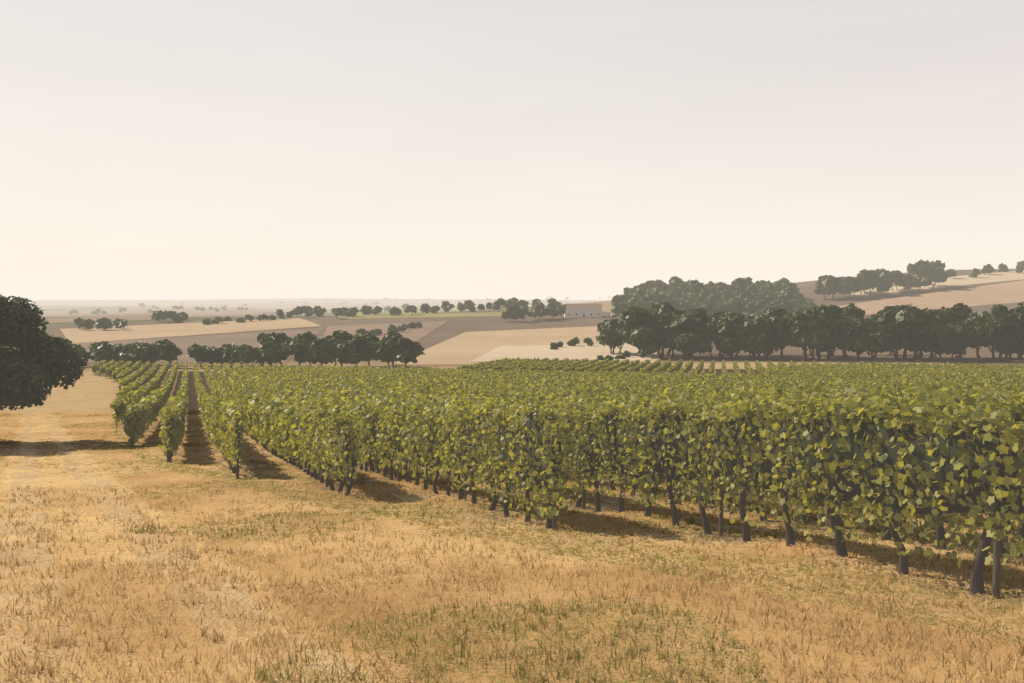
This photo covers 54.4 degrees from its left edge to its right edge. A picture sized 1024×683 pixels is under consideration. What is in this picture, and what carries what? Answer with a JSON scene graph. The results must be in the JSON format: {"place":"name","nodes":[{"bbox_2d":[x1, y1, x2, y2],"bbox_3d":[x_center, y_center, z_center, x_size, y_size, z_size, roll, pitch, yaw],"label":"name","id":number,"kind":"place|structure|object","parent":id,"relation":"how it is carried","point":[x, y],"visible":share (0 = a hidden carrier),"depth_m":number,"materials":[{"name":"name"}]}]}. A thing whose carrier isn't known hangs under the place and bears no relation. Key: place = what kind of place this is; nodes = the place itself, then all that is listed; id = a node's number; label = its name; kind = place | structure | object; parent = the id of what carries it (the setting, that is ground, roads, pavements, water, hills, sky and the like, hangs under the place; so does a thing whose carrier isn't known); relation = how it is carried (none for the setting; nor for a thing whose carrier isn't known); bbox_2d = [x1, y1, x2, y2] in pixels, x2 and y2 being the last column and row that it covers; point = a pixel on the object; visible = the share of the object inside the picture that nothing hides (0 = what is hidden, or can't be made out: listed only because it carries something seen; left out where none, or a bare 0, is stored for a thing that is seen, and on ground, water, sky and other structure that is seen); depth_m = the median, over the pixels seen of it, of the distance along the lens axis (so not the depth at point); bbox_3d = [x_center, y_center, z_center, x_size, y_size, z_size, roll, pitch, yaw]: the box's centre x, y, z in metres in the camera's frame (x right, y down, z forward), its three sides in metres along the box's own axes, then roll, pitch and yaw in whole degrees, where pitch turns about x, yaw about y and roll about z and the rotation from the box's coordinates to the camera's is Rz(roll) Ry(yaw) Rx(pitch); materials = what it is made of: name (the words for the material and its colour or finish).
{"place":"outdoors","nodes":[
{"label":"outdoors","id":0,"kind":"place"},
{"bbox_2d":[42,307,268,322],"bbox_3d":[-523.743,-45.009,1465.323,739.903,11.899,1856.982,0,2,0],"label":"field","id":1,"kind":"structure","parent":0,"point":[136,314],"depth_m":1371.27,"materials":[{"name":"beige plant"}]},
{"bbox_2d":[60,318,320,343],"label":"field","id":2,"kind":"structure","parent":0,"point":[81,335],"depth_m":482.83,"materials":[{"name":"beige plant"}]},
{"bbox_2d":[76,328,322,361],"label":"plowed field","id":3,"kind":"structure","parent":0,"point":[183,344],"depth_m":401.66,"materials":[{"name":"brown soil"}]},
{"bbox_2d":[323,321,446,340],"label":"brown field","id":4,"kind":"structure","parent":0,"point":[415,334],"depth_m":500.75,"materials":[{"name":"brown soil"}]},
{"bbox_2d":[330,305,529,318],"bbox_3d":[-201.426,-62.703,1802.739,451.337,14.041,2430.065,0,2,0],"label":"field","id":5,"kind":"structure","parent":0,"point":[382,314],"depth_m":641.79,"materials":[{"name":"beige plant"}]},
{"bbox_2d":[0,269,1023,682],"bbox_3d":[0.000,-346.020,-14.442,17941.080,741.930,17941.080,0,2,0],"label":"ground","id":6,"kind":"structure","parent":0,"point":[92,393],"depth_m":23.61,"materials":[{"name":"beige plant"}]},
{"bbox_2d":[0,295,86,410],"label":"oak tree","id":7,"kind":"object","parent":6,"relation":"on","point":[23,353],"depth_m":51.45,"materials":[{"name":"green plant"}]},
{"bbox_2d":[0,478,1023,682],"bbox_3d":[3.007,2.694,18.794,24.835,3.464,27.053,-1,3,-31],"label":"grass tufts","id":8,"kind":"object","parent":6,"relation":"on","point":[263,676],"visible":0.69,"depth_m":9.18,"materials":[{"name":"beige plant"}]},
{"bbox_2d":[68,301,1023,367],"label":"tree","id":9,"kind":"object","parent":6,"relation":"on","point":[715,326],"depth_m":281.49,"materials":[{"name":"green plant"}]},
{"bbox_2d":[68,259,1023,359],"bbox_3d":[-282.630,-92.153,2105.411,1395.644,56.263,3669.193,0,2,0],"label":"trees","id":10,"kind":"object","parent":6,"relation":"on","point":[785,297],"depth_m":645.75,"materials":[{"name":"green plant"}]},
{"bbox_2d":[87,370,1023,635],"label":"soil strip","id":11,"kind":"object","parent":6,"relation":"on","point":[192,401],"depth_m":17.71,"materials":[{"name":"brown soil"}]},
{"bbox_2d":[91,360,1023,594],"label":"grapevines","id":12,"kind":"object","parent":11,"relation":"on","point":[261,396],"depth_m":17.73,"materials":[{"name":"green plant"}]},
{"bbox_2d":[116,408,1012,597],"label":"block trellis posts","id":13,"kind":"object","parent":11,"relation":"on","point":[996,565],"visible":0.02,"depth_m":15.07,"materials":[{"name":"brown wood"}]},
{"bbox_2d":[564,303,602,317],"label":"building","id":14,"kind":"structure","parent":6,"relation":"on","point":[583,310],"depth_m":604.89,"materials":[{"name":"beige paint"}]},
{"bbox_2d":[626,368,770,373],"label":"field","id":15,"kind":"structure","parent":6,"relation":"on","point":[717,371],"depth_m":230.16,"materials":[{"name":"green plant"}]},
{"bbox_2d":[456,357,1023,377],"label":"vineyard","id":16,"kind":"object","parent":15,"relation":"on","point":[947,369],"depth_m":208.47,"materials":[{"name":"green plant"}]},
{"bbox_2d":[0,0,1023,299],"label":"sky","id":17,"kind":"structure","parent":0,"point":[150,149],"materials":[{"name":"white"}]},
{"bbox_2d":[394,326,661,363],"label":"tan field","id":18,"kind":"structure","parent":0,"point":[465,348],"depth_m":401.44,"materials":[{"name":"beige plant"}]},
{"bbox_2d":[470,344,651,361],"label":"pale field","id":19,"kind":"structure","parent":0,"point":[582,351],"depth_m":320.86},
{"bbox_2d":[835,270,1023,297],"bbox_3d":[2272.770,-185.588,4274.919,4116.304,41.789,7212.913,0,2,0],"label":"hill field","id":20,"kind":"structure","parent":0,"point":[982,278],"depth_m":744.68,"materials":[{"name":"beige plant"}]},
{"bbox_2d":[839,280,1023,314],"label":"hill field","id":21,"kind":"structure","parent":0,"point":[1006,292],"depth_m":660.79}
]}

